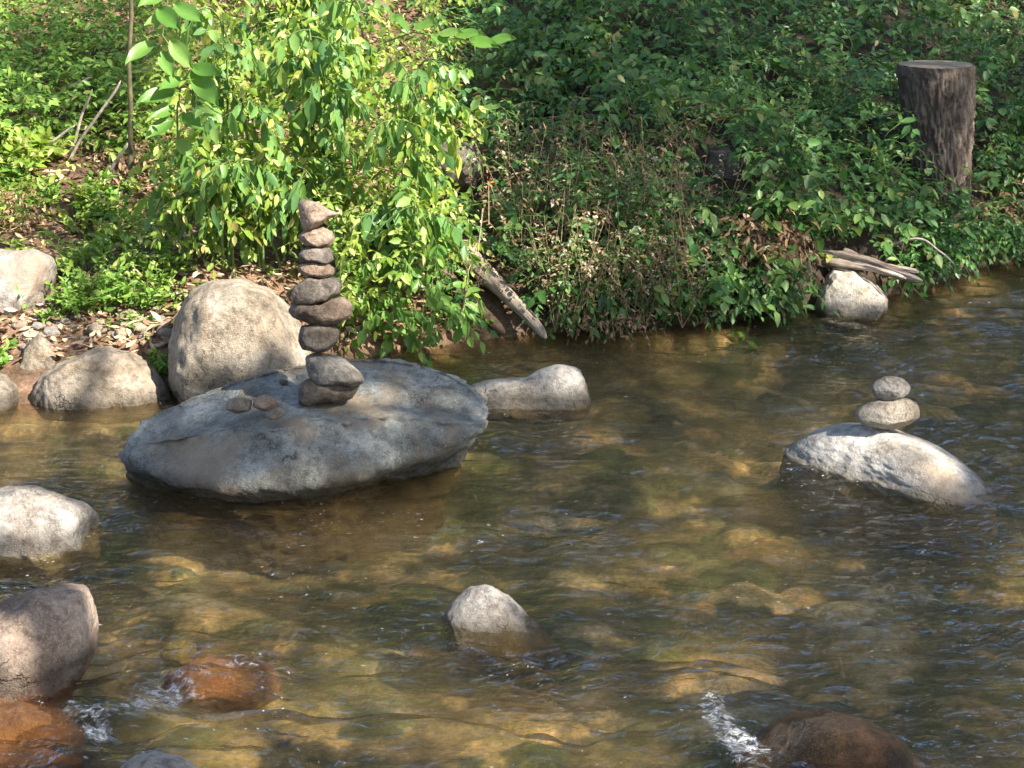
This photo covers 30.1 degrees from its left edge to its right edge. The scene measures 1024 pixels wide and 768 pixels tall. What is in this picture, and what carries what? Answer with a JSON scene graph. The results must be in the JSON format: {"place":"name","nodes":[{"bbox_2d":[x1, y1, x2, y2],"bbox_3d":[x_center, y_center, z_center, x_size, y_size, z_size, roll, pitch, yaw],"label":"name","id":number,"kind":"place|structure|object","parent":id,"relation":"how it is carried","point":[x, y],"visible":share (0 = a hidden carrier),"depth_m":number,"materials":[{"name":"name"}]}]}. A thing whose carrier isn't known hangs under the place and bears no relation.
{"place":"outdoors","nodes":[
{"label":"outdoors","id":0,"kind":"place"},
{"bbox_2d":[0,0,1023,767],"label":"ground","id":1,"kind":"structure","parent":0,"point":[138,728],"depth_m":4.94,"materials":[{"name":"soil"}]},
{"bbox_2d":[0,374,18,424],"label":"rock","id":2,"kind":"object","parent":1,"relation":"on","point":[9,397],"visible":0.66,"depth_m":5.55,"materials":[{"name":"stone"}]},
{"bbox_2d":[0,337,18,368],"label":"weed","id":3,"kind":"object","parent":1,"relation":"on","point":[4,358],"visible":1,"depth_m":5.71,"materials":[{"name":"green plant"}]},
{"bbox_2d":[0,189,33,220],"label":"weed","id":4,"kind":"object","parent":1,"relation":"on","point":[29,201],"visible":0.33,"depth_m":6.64,"materials":[{"name":"green plant"}]},
{"bbox_2d":[0,161,34,189],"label":"weed","id":5,"kind":"object","parent":1,"relation":"on","point":[12,184],"visible":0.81,"depth_m":6.81,"materials":[{"name":"green plant"}]},
{"bbox_2d":[0,165,41,193],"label":"weed","id":6,"kind":"object","parent":1,"relation":"on","point":[23,176],"visible":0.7,"depth_m":6.81,"materials":[{"name":"green plant"}]},
{"bbox_2d":[0,132,52,168],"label":"weed","id":7,"kind":"object","parent":1,"relation":"on","point":[8,148],"visible":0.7,"depth_m":6.84,"materials":[{"name":"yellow plant"}]},
{"bbox_2d":[3,149,50,175],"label":"weed","id":8,"kind":"object","parent":1,"relation":"on","point":[38,165],"visible":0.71,"depth_m":6.85,"materials":[{"name":"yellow plant"}]},
{"bbox_2d":[1,129,53,160],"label":"weed","id":9,"kind":"object","parent":1,"relation":"on","point":[11,140],"visible":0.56,"depth_m":6.89,"materials":[{"name":"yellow plant"}]},
{"bbox_2d":[0,249,56,314],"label":"boulder","id":10,"kind":"object","parent":1,"relation":"on","point":[28,272],"visible":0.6,"depth_m":5.96,"materials":[{"name":"stone"}]},
{"bbox_2d":[0,181,57,239],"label":"dead shrub","id":11,"kind":"object","parent":1,"relation":"on","point":[7,211],"visible":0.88,"depth_m":6.54,"materials":[{"name":"brown plant"}]},
{"bbox_2d":[19,332,57,370],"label":"rock","id":12,"kind":"object","parent":1,"relation":"on","point":[39,349],"visible":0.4,"depth_m":5.74,"materials":[{"name":"stone"}]},
{"bbox_2d":[23,180,60,207],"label":"weed","id":13,"kind":"object","parent":1,"relation":"on","point":[51,195],"visible":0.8,"depth_m":6.72,"materials":[{"name":"green plant"}]},
{"bbox_2d":[0,702,85,767],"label":"rock","id":14,"kind":"object","parent":1,"relation":"on","point":[18,720],"visible":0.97,"depth_m":3.57,"materials":[{"name":"stone"}]},
{"bbox_2d":[13,122,78,165],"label":"weed","id":15,"kind":"object","parent":1,"relation":"on","point":[60,143],"visible":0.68,"depth_m":6.93,"materials":[{"name":"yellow plant"}]},
{"bbox_2d":[0,583,98,711],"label":"rock","id":16,"kind":"object","parent":1,"relation":"on","point":[48,640],"visible":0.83,"depth_m":3.71,"materials":[{"name":"stone"}]},
{"bbox_2d":[34,301,65,322],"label":"weed","id":17,"kind":"object","parent":1,"relation":"on","point":[49,311],"visible":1,"depth_m":5.95,"materials":[{"name":"green plant"}]},
{"bbox_2d":[0,485,100,586],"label":"rock","id":18,"kind":"object","parent":1,"relation":"on","point":[40,524],"visible":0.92,"depth_m":4.43,"materials":[{"name":"stone"}]},
{"bbox_2d":[32,119,72,141],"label":"weed","id":19,"kind":"object","parent":1,"relation":"on","point":[56,131],"visible":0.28,"depth_m":7.09,"materials":[{"name":"green plant"}]},
{"bbox_2d":[15,269,117,317],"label":"weed","id":20,"kind":"object","parent":1,"relation":"on","point":[75,289],"visible":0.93,"depth_m":5.99,"materials":[{"name":"green plant"}]},
{"bbox_2d":[67,89,92,156],"bbox_3d":[-1.584,-0.957,6.983,0.022,0.290,0.021,33,25,11],"label":"stick","id":21,"kind":"object","parent":1,"relation":"on","point":[78,125],"visible":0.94,"depth_m":6.98,"materials":[{"name":"wood"}]},
{"bbox_2d":[66,179,106,209],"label":"weed","id":22,"kind":"object","parent":1,"relation":"on","point":[79,196],"visible":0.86,"depth_m":6.71,"materials":[{"name":"green plant"}]},
{"bbox_2d":[69,165,116,198],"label":"weed","id":23,"kind":"object","parent":1,"relation":"on","point":[107,190],"visible":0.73,"depth_m":6.77,"materials":[{"name":"green plant"}]},
{"bbox_2d":[68,81,120,161],"bbox_3d":[-1.525,-0.954,6.930,0.021,0.385,0.019,39,20,0],"label":"stick","id":24,"kind":"object","parent":1,"relation":"on","point":[91,124],"visible":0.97,"depth_m":6.92,"materials":[{"name":"wood"}]},
{"bbox_2d":[69,185,122,222],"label":"weed","id":25,"kind":"object","parent":1,"relation":"on","point":[99,212],"visible":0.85,"depth_m":6.66,"materials":[{"name":"green plant"}]},
{"bbox_2d":[0,0,198,157],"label":"ground cover","id":26,"kind":"object","parent":1,"relation":"on","point":[24,80],"visible":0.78,"depth_m":7.39,"materials":[{"name":"green plant"}]},
{"bbox_2d":[30,346,176,424],"bbox_3d":[-1.223,0.032,5.697,0.448,0.304,0.339,0,16,0],"label":"rock","id":27,"kind":"object","parent":1,"relation":"on","point":[106,378],"visible":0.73,"depth_m":5.57,"materials":[{"name":"stone"}]},
{"bbox_2d":[86,217,129,247],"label":"weed","id":28,"kind":"object","parent":1,"relation":"on","point":[96,224],"visible":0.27,"depth_m":6.50,"materials":[{"name":"green plant"}]},
{"bbox_2d":[91,126,127,156],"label":"weed","id":29,"kind":"object","parent":1,"relation":"on","point":[116,148],"visible":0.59,"depth_m":7.10,"materials":[{"name":"green plant"}]},
{"bbox_2d":[58,257,162,318],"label":"weed","id":30,"kind":"object","parent":1,"relation":"on","point":[106,279],"visible":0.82,"depth_m":6.01,"materials":[{"name":"green plant"}]},
{"bbox_2d":[55,230,170,281],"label":"weed","id":31,"kind":"object","parent":1,"relation":"on","point":[84,257],"visible":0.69,"depth_m":6.22,"materials":[{"name":"green plant"}]},
{"bbox_2d":[90,220,138,250],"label":"weed","id":32,"kind":"object","parent":1,"relation":"on","point":[113,239],"visible":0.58,"depth_m":6.45,"materials":[{"name":"green plant"}]},
{"bbox_2d":[82,131,176,190],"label":"dead shrub","id":33,"kind":"object","parent":1,"relation":"on","point":[121,165],"visible":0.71,"depth_m":6.89,"materials":[{"name":"brown plant"}]},
{"bbox_2d":[105,310,154,339],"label":"weed","id":34,"kind":"object","parent":1,"relation":"on","point":[134,314],"visible":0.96,"depth_m":5.92,"materials":[{"name":"green plant"}]},
{"bbox_2d":[95,233,197,278],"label":"weed","id":35,"kind":"object","parent":1,"relation":"on","point":[165,266],"visible":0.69,"depth_m":6.19,"materials":[{"name":"green plant"}]},
{"bbox_2d":[91,262,204,314],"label":"weed","id":36,"kind":"object","parent":1,"relation":"on","point":[156,291],"visible":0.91,"depth_m":6.00,"materials":[{"name":"green plant"}]},
{"bbox_2d":[145,348,167,378],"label":"weed","id":37,"kind":"object","parent":1,"relation":"on","point":[157,363],"visible":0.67,"depth_m":5.74,"materials":[{"name":"green plant"}]},
{"bbox_2d":[125,0,221,169],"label":"sapling","id":38,"kind":"object","parent":1,"relation":"on","point":[204,86],"visible":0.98,"depth_m":5.78,"materials":[{"name":"green plant"}]},
{"bbox_2d":[160,639,196,666],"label":"rock","id":39,"kind":"object","parent":1,"relation":"on","point":[179,654],"visible":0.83,"depth_m":4.00,"materials":[{"name":"stone"}]},
{"bbox_2d":[128,0,311,271],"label":"drooping shrub","id":40,"kind":"object","parent":1,"relation":"on","point":[239,175],"visible":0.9,"depth_m":5.98,"materials":[{"name":"green plant"}]},
{"bbox_2d":[164,656,281,716],"bbox_3d":[-0.618,0.640,4.053,0.250,0.173,0.239,0,16,0],"label":"rock","id":41,"kind":"object","parent":1,"relation":"on","point":[218,694],"visible":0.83,"depth_m":3.96,"materials":[{"name":"stone"}]},
{"bbox_2d":[0,0,477,362],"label":"leaf litter","id":42,"kind":"object","parent":1,"relation":"on","point":[132,344],"visible":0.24,"depth_m":6.31,"materials":[{"name":"plant"}]},
{"bbox_2d":[168,278,311,404],"bbox_3d":[-0.812,-0.098,5.756,0.457,0.480,0.524,0,16,0],"label":"boulder","id":43,"kind":"object","parent":1,"relation":"on","point":[224,331],"visible":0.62,"depth_m":5.53,"materials":[{"name":"stone"}]},
{"bbox_2d":[0,0,499,361],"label":"undergrowth","id":44,"kind":"object","parent":1,"relation":"on","point":[348,287],"visible":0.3,"depth_m":6.37,"materials":[{"name":"green plant"}]},
{"bbox_2d":[448,219,481,343],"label":"leafy vine","id":45,"kind":"object","parent":44,"relation":"hanging from","point":[462,329],"visible":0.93,"depth_m":6.06,"materials":[{"name":"green plant"}]},
{"bbox_2d":[460,204,487,310],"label":"flower stalk","id":46,"kind":"object","parent":44,"relation":"attached to","point":[476,247],"visible":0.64,"depth_m":6.06,"materials":[{"name":"plant"}]},
{"bbox_2d":[167,0,406,90],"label":"drooping shrub","id":47,"kind":"object","parent":1,"relation":"on","point":[280,14],"visible":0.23,"depth_m":7.40,"materials":[{"name":"green plant"}]},
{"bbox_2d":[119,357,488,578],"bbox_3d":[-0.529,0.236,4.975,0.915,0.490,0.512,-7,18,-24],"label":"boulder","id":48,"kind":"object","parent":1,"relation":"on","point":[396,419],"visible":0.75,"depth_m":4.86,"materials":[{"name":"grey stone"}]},
{"bbox_2d":[226,397,251,413],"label":"pebble","id":49,"kind":"object","parent":48,"relation":"on","point":[238,405],"visible":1,"depth_m":4.81,"materials":[{"name":"stone"}]},
{"bbox_2d":[253,395,279,410],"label":"pebble","id":50,"kind":"object","parent":48,"relation":"on","point":[265,402],"visible":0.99,"depth_m":4.81,"materials":[{"name":"stone"}]},
{"bbox_2d":[266,408,285,419],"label":"pebble","id":51,"kind":"object","parent":48,"relation":"on","point":[277,413],"visible":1,"depth_m":4.76,"materials":[{"name":"stone"}]},
{"bbox_2d":[298,378,359,405],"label":"stone","id":52,"kind":"object","parent":48,"relation":"on","point":[311,392],"visible":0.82,"depth_m":4.85,"materials":[{"name":"grey stone"}]},
{"bbox_2d":[305,353,364,386],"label":"stone","id":53,"kind":"object","parent":52,"relation":"on","point":[326,369],"visible":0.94,"depth_m":4.83,"materials":[{"name":"grey stone"}]},
{"bbox_2d":[298,324,338,352],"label":"stone","id":54,"kind":"object","parent":53,"relation":"on","point":[318,338],"visible":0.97,"depth_m":4.82,"materials":[{"name":"grey stone"}]},
{"bbox_2d":[288,297,352,324],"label":"stone","id":55,"kind":"object","parent":54,"relation":"on","point":[336,311],"visible":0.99,"depth_m":4.81,"materials":[{"name":"grey stone"}]},
{"bbox_2d":[291,277,341,304],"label":"stone","id":56,"kind":"object","parent":55,"relation":"on","point":[310,290],"visible":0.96,"depth_m":4.79,"materials":[{"name":"grey stone"}]},
{"bbox_2d":[298,263,334,277],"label":"stone","id":57,"kind":"object","parent":56,"relation":"on","point":[316,270],"visible":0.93,"depth_m":4.79,"materials":[{"name":"brown stone"}]},
{"bbox_2d":[298,246,332,263],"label":"stone","id":58,"kind":"object","parent":57,"relation":"on","point":[310,254],"visible":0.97,"depth_m":4.78,"materials":[{"name":"grey stone"}]},
{"bbox_2d":[298,227,334,247],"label":"stone","id":59,"kind":"object","parent":58,"relation":"on","point":[320,237],"visible":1,"depth_m":4.77,"materials":[{"name":"brown stone"}]},
{"bbox_2d":[298,199,337,231],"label":"stone","id":60,"kind":"object","parent":59,"relation":"on","point":[313,215],"visible":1,"depth_m":4.75,"materials":[{"name":"brown stone"}]},
{"bbox_2d":[232,0,403,266],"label":"drooping shrub","id":61,"kind":"object","parent":1,"relation":"on","point":[316,52],"visible":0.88,"depth_m":6.05,"materials":[{"name":"green plant"}]},
{"bbox_2d":[380,15,516,47],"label":"leafy branch","id":62,"kind":"object","parent":61,"relation":"attached to","point":[477,40],"visible":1,"depth_m":5.72,"materials":[{"name":"green plant"}]},
{"bbox_2d":[326,55,488,295],"bbox_3d":[-0.362,-0.637,6.047,0.579,0.789,0.764,0,16,0],"label":"drooping shrub","id":63,"kind":"object","parent":1,"relation":"on","point":[374,221],"visible":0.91,"depth_m":6.05,"materials":[{"name":"green plant"}]},
{"bbox_2d":[337,234,487,368],"bbox_3d":[-0.374,-0.238,6.057,0.592,0.462,0.332,0,16,0],"label":"leafy vine","id":64,"kind":"object","parent":1,"relation":"on","point":[438,301],"visible":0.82,"depth_m":6.01,"materials":[{"name":"green plant"}]},
{"bbox_2d":[429,139,481,191],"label":"rock","id":65,"kind":"object","parent":1,"relation":"on","point":[464,185],"visible":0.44,"depth_m":6.89,"materials":[{"name":"stone"}]},
{"bbox_2d":[435,268,504,334],"bbox_3d":[-0.134,-0.273,6.368,0.315,0.067,0.065,43,32,14],"label":"fallen log","id":66,"kind":"object","parent":1,"relation":"on","point":[497,326],"visible":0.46,"depth_m":6.33,"materials":[{"name":"wood"}]},
{"bbox_2d":[453,239,546,338],"bbox_3d":[-0.038,-0.315,6.366,0.088,0.086,0.497,-15,51,-42],"label":"fallen log","id":67,"kind":"object","parent":1,"relation":"on","point":[503,291],"visible":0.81,"depth_m":6.33,"materials":[{"name":"wood"}]},
{"bbox_2d":[441,584,566,679],"bbox_3d":[-0.018,0.531,4.073,0.271,0.204,0.179,0,16,0],"label":"rock","id":68,"kind":"object","parent":1,"relation":"on","point":[483,610],"visible":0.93,"depth_m":4.01,"materials":[{"name":"stone"}]},
{"bbox_2d":[495,110,535,189],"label":"seed weed","id":69,"kind":"object","parent":1,"relation":"on","point":[515,146],"visible":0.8,"depth_m":6.80,"materials":[{"name":"green plant"}]},
{"bbox_2d":[466,123,567,245],"bbox_3d":[0.036,-0.666,6.405,0.365,0.445,0.174,14,21,40],"label":"seed weed","id":70,"kind":"object","parent":1,"relation":"on","point":[510,191],"visible":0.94,"depth_m":6.41,"materials":[{"name":"green plant"}]},
{"bbox_2d":[540,150,591,241],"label":"seed weed","id":71,"kind":"object","parent":1,"relation":"on","point":[566,201],"visible":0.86,"depth_m":6.46,"materials":[{"name":"green plant"}]},
{"bbox_2d":[459,78,764,328],"bbox_3d":[0.337,-0.692,6.811,1.090,0.757,1.361,0,16,0],"label":"weed cover","id":72,"kind":"object","parent":1,"relation":"on","point":[526,185],"visible":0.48,"depth_m":6.57,"materials":[{"name":"green plant"}]},
{"bbox_2d":[501,216,587,291],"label":"seed weed","id":73,"kind":"object","parent":72,"relation":"on","point":[531,236],"visible":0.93,"depth_m":6.28,"materials":[{"name":"green plant"}]},
{"bbox_2d":[526,188,597,331],"bbox_3d":[0.140,-0.400,6.255,0.228,0.487,0.236,10,19,31],"label":"seed weed","id":74,"kind":"object","parent":72,"relation":"on","point":[556,238],"visible":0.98,"depth_m":6.26,"materials":[{"name":"green plant"}]},
{"bbox_2d":[527,220,629,333],"bbox_3d":[0.223,-0.345,6.245,0.331,0.403,0.157,2,16,8],"label":"seed weed","id":75,"kind":"object","parent":72,"relation":"on","point":[568,268],"visible":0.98,"depth_m":6.24,"materials":[{"name":"green plant"}]},
{"bbox_2d":[565,199,620,327],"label":"seed weed","id":76,"kind":"object","parent":72,"relation":"on","point":[596,230],"visible":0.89,"depth_m":6.29,"materials":[{"name":"green plant"}]},
{"bbox_2d":[577,208,638,332],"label":"seed weed","id":77,"kind":"object","parent":72,"relation":"on","point":[602,251],"visible":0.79,"depth_m":6.30,"materials":[{"name":"green plant"}]},
{"bbox_2d":[603,135,657,243],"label":"seed weed","id":78,"kind":"object","parent":72,"relation":"on","point":[629,172],"visible":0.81,"depth_m":6.45,"materials":[{"name":"green plant"}]},
{"bbox_2d":[588,238,672,315],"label":"seed weed","id":79,"kind":"object","parent":72,"relation":"on","point":[612,251],"visible":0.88,"depth_m":6.29,"materials":[{"name":"green plant"}]},
{"bbox_2d":[609,234,687,329],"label":"seed weed","id":80,"kind":"object","parent":72,"relation":"on","point":[615,275],"visible":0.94,"depth_m":6.31,"materials":[{"name":"green plant"}]},
{"bbox_2d":[632,240,670,326],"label":"seed weed","id":81,"kind":"object","parent":72,"relation":"on","point":[641,304],"visible":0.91,"depth_m":6.34,"materials":[{"name":"green plant"}]},
{"bbox_2d":[642,196,703,321],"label":"seed weed","id":82,"kind":"object","parent":72,"relation":"on","point":[672,248],"visible":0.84,"depth_m":6.33,"materials":[{"name":"green plant"}]},
{"bbox_2d":[644,154,728,231],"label":"seed weed","id":83,"kind":"object","parent":72,"relation":"on","point":[669,188],"visible":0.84,"depth_m":6.46,"materials":[{"name":"brown plant"}]},
{"bbox_2d":[637,226,744,327],"bbox_3d":[0.580,-0.351,6.310,0.357,0.375,0.212,-1,16,-5],"label":"seed weed","id":84,"kind":"object","parent":72,"relation":"on","point":[677,271],"visible":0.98,"depth_m":6.30,"materials":[{"name":"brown plant"}]},
{"bbox_2d":[692,138,768,221],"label":"seed weed","id":85,"kind":"object","parent":72,"relation":"on","point":[735,187],"visible":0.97,"depth_m":6.58,"materials":[{"name":"brown plant"}]},
{"bbox_2d":[548,295,680,361],"bbox_3d":[0.335,-0.189,6.296,0.411,0.210,0.245,8,18,27],"label":"dead shrub","id":86,"kind":"object","parent":1,"relation":"on","point":[583,325],"visible":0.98,"depth_m":6.27,"materials":[{"name":"brown plant"}]},
{"bbox_2d":[388,0,1023,349],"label":"bramble thicket","id":87,"kind":"object","parent":1,"relation":"on","point":[1005,235],"visible":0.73,"depth_m":7.11,"materials":[{"name":"green plant"}]},
{"bbox_2d":[452,89,725,311],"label":"dry stalks","id":88,"kind":"object","parent":87,"relation":"on","point":[604,212],"visible":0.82,"depth_m":6.49,"materials":[{"name":"brown plant"}]},
{"bbox_2d":[812,6,858,87],"bbox_3d":[1.255,-1.285,7.299,0.094,0.329,0.267,13,21,39],"label":"cane","id":89,"kind":"object","parent":87,"relation":"attached to","point":[847,20],"visible":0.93,"depth_m":7.29,"materials":[{"name":"green plant"}]},
{"bbox_2d":[863,113,916,181],"bbox_3d":[1.391,-0.872,7.009,0.201,0.254,0.030,-3,16,-10],"label":"cane","id":90,"kind":"object","parent":87,"relation":"attached to","point":[907,119],"visible":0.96,"depth_m":7.00,"materials":[{"name":"green plant"}]},
{"bbox_2d":[706,147,740,178],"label":"rock","id":91,"kind":"object","parent":1,"relation":"on","point":[712,154],"visible":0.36,"depth_m":6.93,"materials":[{"name":"stone"}]},
{"bbox_2d":[695,191,842,305],"bbox_3d":[0.847,-0.468,6.597,0.491,0.400,0.404,10,19,32],"label":"dead shrub","id":92,"kind":"object","parent":1,"relation":"on","point":[781,234],"visible":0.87,"depth_m":6.54,"materials":[{"name":"brown plant"}]},
{"bbox_2d":[731,709,924,767],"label":"rock","id":93,"kind":"object","parent":1,"relation":"on","point":[821,737],"visible":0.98,"depth_m":3.43,"materials":[{"name":"stone"}]},
{"bbox_2d":[814,268,887,329],"bbox_3d":[1.200,-0.291,6.745,0.271,0.235,0.298,0,16,0],"label":"rock","id":94,"kind":"object","parent":1,"relation":"on","point":[848,294],"visible":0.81,"depth_m":6.62,"materials":[{"name":"stone"}]},
{"bbox_2d":[814,258,905,279],"bbox_3d":[1.202,-0.412,6.706,0.430,0.048,0.041,14,21,38],"label":"driftwood","id":95,"kind":"object","parent":94,"relation":"on","point":[839,263],"visible":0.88,"depth_m":6.69,"materials":[{"name":"wood"}]},
{"bbox_2d":[816,249,922,282],"bbox_3d":[1.224,-0.432,6.742,0.511,0.056,0.052,18,23,32],"label":"driftwood","id":96,"kind":"object","parent":94,"relation":"on","point":[852,257],"visible":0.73,"depth_m":6.71,"materials":[{"name":"wood"}]},
{"bbox_2d":[887,252,927,300],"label":"vine","id":97,"kind":"object","parent":96,"relation":"hanging from","point":[906,284],"visible":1,"depth_m":6.65,"materials":[{"name":"green plant"}]},
{"bbox_2d":[777,423,997,553],"bbox_3d":[1.026,0.263,5.045,0.674,0.317,0.366,15,22,43],"label":"boulder","id":98,"kind":"object","parent":1,"relation":"on","point":[890,463],"visible":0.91,"depth_m":4.90,"materials":[{"name":"white stone"}]},
{"bbox_2d":[854,398,919,429],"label":"stone","id":99,"kind":"object","parent":98,"relation":"on","point":[887,415],"visible":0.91,"depth_m":4.95,"materials":[{"name":"grey stone"}]},
{"bbox_2d":[871,376,910,400],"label":"stone","id":100,"kind":"object","parent":99,"relation":"on","point":[888,388],"visible":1,"depth_m":4.94,"materials":[{"name":"grey stone"}]},
{"bbox_2d":[895,60,975,229],"bbox_3d":[1.622,-0.898,7.353,0.308,0.678,0.308,0,16,0],"label":"tree stump","id":101,"kind":"object","parent":1,"relation":"on","point":[941,93],"visible":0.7,"depth_m":7.21,"materials":[{"name":"brown wood"}]},
{"bbox_2d":[975,179,1023,257],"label":"dead shrub","id":102,"kind":"object","parent":1,"relation":"on","point":[1011,212],"visible":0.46,"depth_m":7.42,"materials":[{"name":"brown plant"}]},
{"bbox_2d":[0,258,1023,767],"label":"water","id":103,"kind":"structure","parent":0,"point":[528,504],"depth_m":4.42,"materials":[{"name":"brown liquid"}]},
{"bbox_2d":[120,750,198,767],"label":"rock","id":104,"kind":"object","parent":103,"relation":"in","point":[154,759],"visible":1,"depth_m":3.30,"materials":[{"name":"stone"}]},
{"bbox_2d":[470,364,590,424],"bbox_3d":[0.011,0.031,5.627,0.449,0.186,0.184,0,16,0],"label":"rock","id":105,"kind":"object","parent":103,"relation":"in","point":[558,388],"visible":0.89,"depth_m":5.56,"materials":[{"name":"stone"}]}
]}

